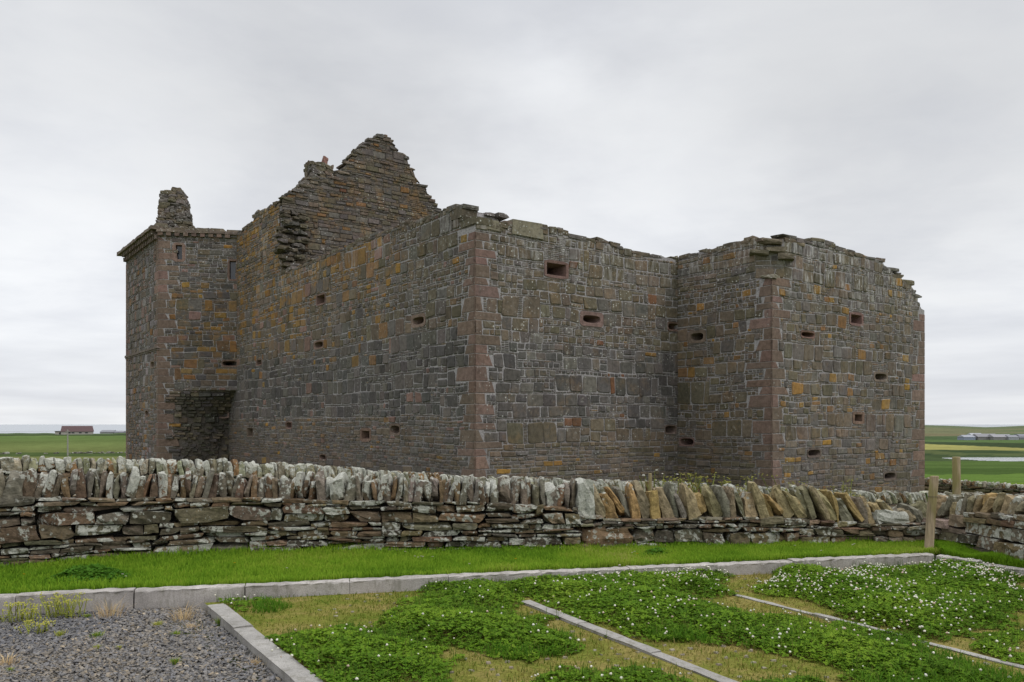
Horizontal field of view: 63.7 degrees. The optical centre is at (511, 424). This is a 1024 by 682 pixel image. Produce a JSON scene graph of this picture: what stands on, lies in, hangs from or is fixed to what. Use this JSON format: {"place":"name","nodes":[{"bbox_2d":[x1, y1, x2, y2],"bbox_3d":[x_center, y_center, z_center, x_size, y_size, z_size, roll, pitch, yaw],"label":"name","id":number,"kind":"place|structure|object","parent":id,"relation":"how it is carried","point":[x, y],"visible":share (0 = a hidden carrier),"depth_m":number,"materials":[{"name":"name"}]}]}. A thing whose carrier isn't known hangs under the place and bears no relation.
{"place":"outdoors","nodes":[
{"label":"outdoors","id":0,"kind":"place"},
{"bbox_2d":[0,605,283,681],"bbox_3d":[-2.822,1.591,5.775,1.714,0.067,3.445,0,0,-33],"label":"gravel","id":1,"kind":"structure","parent":0,"point":[73,642],"depth_m":5.78,"materials":[{"name":"grey gravel"}]},
{"bbox_2d":[0,651,23,664],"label":"dry grass tuft","id":2,"kind":"object","parent":1,"relation":"on","point":[9,659],"visible":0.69,"depth_m":5.46,"materials":[{"name":"beige plant"}]},
{"bbox_2d":[0,598,33,622],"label":"weed plant","id":3,"kind":"object","parent":1,"relation":"on","point":[18,603],"visible":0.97,"depth_m":6.63,"materials":[{"name":"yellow plant"}]},
{"bbox_2d":[14,617,55,633],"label":"weed plant","id":4,"kind":"object","parent":1,"relation":"on","point":[38,625],"visible":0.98,"depth_m":6.29,"materials":[{"name":"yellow plant"}]},
{"bbox_2d":[17,602,53,622],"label":"weed plant","id":5,"kind":"object","parent":1,"relation":"on","point":[32,611],"visible":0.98,"depth_m":6.63,"materials":[{"name":"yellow plant"}]},
{"bbox_2d":[37,592,80,618],"bbox_3d":[-3.776,1.508,6.802,0.321,0.226,0.292,0,0,35],"label":"weed plant","id":6,"kind":"object","parent":1,"relation":"on","point":[56,604],"visible":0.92,"depth_m":6.80,"materials":[{"name":"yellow plant"}]},
{"bbox_2d":[54,629,67,636],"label":"grass tuft","id":7,"kind":"object","parent":1,"relation":"on","point":[58,633],"visible":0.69,"depth_m":6.21,"materials":[{"name":"green plant"}]},
{"bbox_2d":[57,592,91,617],"bbox_3d":[-3.633,1.516,6.798,0.273,0.211,0.237,0,0,43],"label":"weed plant","id":8,"kind":"object","parent":1,"relation":"on","point":[71,612],"visible":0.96,"depth_m":6.79,"materials":[{"name":"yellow plant"}]},
{"bbox_2d":[88,630,105,638],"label":"grass tuft","id":9,"kind":"object","parent":1,"relation":"on","point":[95,634],"visible":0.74,"depth_m":6.16,"materials":[{"name":"green plant"}]},
{"bbox_2d":[92,594,132,618],"bbox_3d":[-3.320,1.520,6.781,0.440,0.180,0.482,0,0,-42],"label":"dry grass tuft","id":10,"kind":"object","parent":1,"relation":"on","point":[107,610],"visible":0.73,"depth_m":6.79,"materials":[{"name":"beige plant"}]},
{"bbox_2d":[151,620,164,627],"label":"grass tuft","id":11,"kind":"object","parent":1,"relation":"on","point":[157,623],"visible":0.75,"depth_m":6.50,"materials":[{"name":"green plant"}]},
{"bbox_2d":[170,658,180,664],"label":"grass tuft","id":12,"kind":"object","parent":1,"relation":"on","point":[175,661],"visible":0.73,"depth_m":5.48,"materials":[{"name":"green plant"}]},
{"bbox_2d":[167,601,207,622],"bbox_3d":[-2.615,1.530,6.661,0.496,0.160,0.468,0,0,0],"label":"dry grass tuft","id":13,"kind":"object","parent":1,"relation":"on","point":[180,615],"visible":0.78,"depth_m":6.67,"materials":[{"name":"beige plant"}]},
{"bbox_2d":[180,623,202,629],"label":"dry grass tuft","id":14,"kind":"object","parent":1,"relation":"on","point":[192,624],"visible":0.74,"depth_m":6.43,"materials":[{"name":"beige plant"}]},
{"bbox_2d":[246,656,265,667],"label":"dry grass tuft","id":15,"kind":"object","parent":1,"relation":"on","point":[256,661],"visible":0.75,"depth_m":5.46,"materials":[{"name":"beige plant"}]},
{"bbox_2d":[0,533,940,593],"bbox_3d":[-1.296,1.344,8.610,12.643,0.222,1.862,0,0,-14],"label":"verge grass","id":16,"kind":"structure","parent":0,"point":[268,565],"depth_m":8.42,"materials":[{"name":"green plant"}]},
{"bbox_2d":[0,425,1023,681],"bbox_3d":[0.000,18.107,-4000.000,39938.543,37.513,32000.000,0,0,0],"label":"ground","id":17,"kind":"structure","parent":0,"point":[942,441],"depth_m":248.62,"materials":[{"name":"green plant"}]},
{"bbox_2d":[22,430,69,455],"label":"utility pole","id":18,"kind":"object","parent":17,"relation":"on","point":[67,431],"visible":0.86,"depth_m":159.89,"materials":[{"name":"brown wood"}]},
{"bbox_2d":[0,451,125,453],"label":"field wall","id":19,"kind":"structure","parent":17,"relation":"on","point":[69,453],"depth_m":169.21,"materials":[{"name":"grey stone"}]},
{"bbox_2d":[54,426,93,434],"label":"cottage","id":20,"kind":"structure","parent":17,"relation":"on","point":[81,429],"depth_m":367.39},
{"bbox_2d":[100,430,115,433],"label":"shed","id":21,"kind":"structure","parent":17,"relation":"on","point":[107,431],"depth_m":557.52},
{"bbox_2d":[0,466,580,565],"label":"drystone wall","id":22,"kind":"structure","parent":17,"relation":"on","point":[42,518],"depth_m":9.10,"materials":[{"name":"grey stone"}]},
{"bbox_2d":[0,553,1023,618],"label":"kerb row","id":23,"kind":"object","parent":17,"relation":"on","point":[172,597],"visible":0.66,"depth_m":7.50,"materials":[{"name":"concrete"}]},
{"bbox_2d":[0,455,1023,517],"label":"stones","id":24,"kind":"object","parent":17,"relation":"on","point":[65,466],"depth_m":15.12,"materials":[{"name":"grey stone"}]},
{"bbox_2d":[117,133,924,492],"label":"ruined castle","id":25,"kind":"structure","parent":17,"relation":"on","point":[367,305],"depth_m":25.95,"materials":[{"name":"stone"}]},
{"bbox_2d":[648,473,651,490],"bbox_3d":[2.883,1.597,17.200,0.076,1.145,0.076,0,0,0],"label":"fence post","id":26,"kind":"object","parent":17,"relation":"on","point":[649,481],"visible":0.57,"depth_m":17.17,"materials":[{"name":"brown wood"}]},
{"bbox_2d":[639,469,678,489],"bbox_3d":[3.520,1.690,20.078,0.903,1.168,1.033,0,0,0],"label":"tall weed","id":27,"kind":"object","parent":17,"relation":"on","point":[654,480],"visible":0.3,"depth_m":19.99,"materials":[{"name":"green plant"}]},
{"bbox_2d":[655,476,692,493],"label":"tall weed","id":28,"kind":"object","parent":17,"relation":"on","point":[675,480],"visible":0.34,"depth_m":15.80,"materials":[{"name":"green plant"}]},
{"bbox_2d":[661,472,707,489],"bbox_3d":[3.942,1.659,18.560,1.110,1.090,0.959,0,0,44],"label":"tall weed","id":29,"kind":"object","parent":17,"relation":"on","point":[687,479],"visible":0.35,"depth_m":18.60,"materials":[{"name":"green plant"}]},
{"bbox_2d":[681,473,715,492],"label":"tall weed","id":30,"kind":"object","parent":17,"relation":"on","point":[688,482],"visible":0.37,"depth_m":18.22,"materials":[{"name":"green plant"}]},
{"bbox_2d":[682,472,730,491],"bbox_3d":[4.303,1.630,18.073,0.966,1.170,1.086,0,0,0],"label":"tall weed","id":31,"kind":"object","parent":17,"relation":"on","point":[691,482],"visible":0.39,"depth_m":18.03,"materials":[{"name":"green plant"}]},
{"bbox_2d":[701,476,745,492],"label":"tall weed","id":32,"kind":"object","parent":17,"relation":"on","point":[723,482],"visible":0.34,"depth_m":17.37,"materials":[{"name":"green plant"}]},
{"bbox_2d":[724,476,756,491],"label":"tall weed","id":33,"kind":"object","parent":17,"relation":"on","point":[745,482],"visible":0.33,"depth_m":18.11,"materials":[{"name":"green plant"}]},
{"bbox_2d":[574,478,936,547],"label":"drystone wall","id":34,"kind":"structure","parent":17,"relation":"on","point":[727,512],"depth_m":9.57,"materials":[{"name":"stone"}]},
{"bbox_2d":[755,473,794,492],"bbox_3d":[6.249,1.705,18.527,1.507,1.177,0.824,0,0,13],"label":"tall weed","id":35,"kind":"object","parent":17,"relation":"on","point":[774,481],"visible":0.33,"depth_m":18.78,"materials":[{"name":"green plant"}]},
{"bbox_2d":[826,479,860,496],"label":"tall weed","id":36,"kind":"object","parent":17,"relation":"on","point":[843,489],"visible":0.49,"depth_m":19.08,"materials":[{"name":"green plant"}]},
{"bbox_2d":[919,491,927,500],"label":"hogweed","id":37,"kind":"object","parent":17,"relation":"on","point":[925,492],"visible":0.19,"depth_m":11.26,"materials":[{"name":"white plant"}]},
{"bbox_2d":[924,476,938,554],"bbox_3d":[4.755,1.080,9.350,0.168,0.986,0.108,0,0,0],"label":"fence post","id":38,"kind":"object","parent":17,"relation":"on","point":[932,496],"visible":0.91,"depth_m":9.31,"materials":[{"name":"brown wood"}]},
{"bbox_2d":[952,457,960,494],"bbox_3d":[6.694,1.184,12.400,0.129,1.388,0.120,0,0,0],"label":"fence post","id":39,"kind":"object","parent":17,"relation":"on","point":[956,475],"visible":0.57,"depth_m":12.36,"materials":[{"name":"brown wood"}]},
{"bbox_2d":[957,435,975,439],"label":"farm building","id":40,"kind":"structure","parent":17,"relation":"on","point":[966,437],"depth_m":511.92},
{"bbox_2d":[921,493,1023,561],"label":"drystone wall","id":41,"kind":"structure","parent":17,"relation":"on","point":[989,522],"depth_m":9.07,"materials":[{"name":"grey stone"}]},
{"bbox_2d":[925,477,1023,494],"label":"drystone wall","id":42,"kind":"structure","parent":17,"relation":"on","point":[984,487],"depth_m":32.51,"materials":[{"name":"grey stone"}]},
{"bbox_2d":[973,434,988,439],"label":"farm building","id":43,"kind":"structure","parent":17,"relation":"on","point":[982,436],"depth_m":510.69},
{"bbox_2d":[988,434,1009,439],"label":"farm building","id":44,"kind":"structure","parent":17,"relation":"on","point":[997,437],"depth_m":506.21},
{"bbox_2d":[1005,435,1018,439],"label":"farm building","id":45,"kind":"structure","parent":17,"relation":"on","point":[1012,437],"depth_m":503.87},
{"bbox_2d":[1014,434,1023,439],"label":"farm building","id":46,"kind":"structure","parent":17,"relation":"on","point":[1021,436],"depth_m":511.39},
{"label":"verge lawn","id":47,"kind":"structure","parent":17,"relation":"on","visible":0},
{"bbox_2d":[921,535,1023,567],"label":"verge grass","id":48,"kind":"structure","parent":47,"relation":"on","point":[956,549],"depth_m":8.89,"materials":[{"name":"green plant"}]},
{"bbox_2d":[0,424,1023,433],"bbox_3d":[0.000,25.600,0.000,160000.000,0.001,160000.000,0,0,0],"label":"sea","id":49,"kind":"structure","parent":0,"point":[97,428],"depth_m":6393.35,"materials":[{"name":"grey liquid"}]},
{"bbox_2d":[0,0,1023,424],"label":"sky","id":50,"kind":"structure","parent":0,"point":[891,130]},
{"bbox_2d":[205,569,1023,681],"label":"parking bays","id":51,"kind":"object","parent":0,"point":[476,674],"visible":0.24,"depth_m":5.79,"materials":[{"name":"green plant"}]},
{"bbox_2d":[207,603,322,681],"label":"edging strip","id":52,"kind":"object","parent":51,"relation":"on","point":[285,667],"visible":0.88,"depth_m":5.70,"materials":[{"name":"concrete"}]},
{"bbox_2d":[44,547,1023,681],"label":"clover","id":53,"kind":"object","parent":51,"relation":"on","point":[93,569],"depth_m":6.29,"materials":[{"name":"green plant"}]},
{"bbox_2d":[216,555,1023,681],"bbox_3d":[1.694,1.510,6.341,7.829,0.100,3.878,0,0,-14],"label":"bay turf","id":54,"kind":"structure","parent":51,"relation":"on","point":[282,606],"depth_m":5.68,"materials":[{"name":"green plant"}]},
{"bbox_2d":[521,600,737,681],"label":"edging strip","id":55,"kind":"object","parent":51,"relation":"on","point":[628,642],"visible":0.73,"depth_m":5.79,"materials":[{"name":"concrete"}]},
{"bbox_2d":[318,576,1001,681],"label":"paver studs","id":56,"kind":"object","parent":51,"relation":"on","point":[671,649],"visible":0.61,"depth_m":5.45,"materials":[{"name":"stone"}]},
{"bbox_2d":[733,594,1023,668],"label":"edging strip","id":57,"kind":"object","parent":51,"relation":"on","point":[830,618],"visible":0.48,"depth_m":6.17,"materials":[{"name":"concrete"}]},
{"bbox_2d":[944,457,1023,460],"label":"loch water","id":58,"kind":"structure","parent":0,"point":[998,458],"depth_m":282.28,"materials":[{"name":"grey liquid"}]}
]}

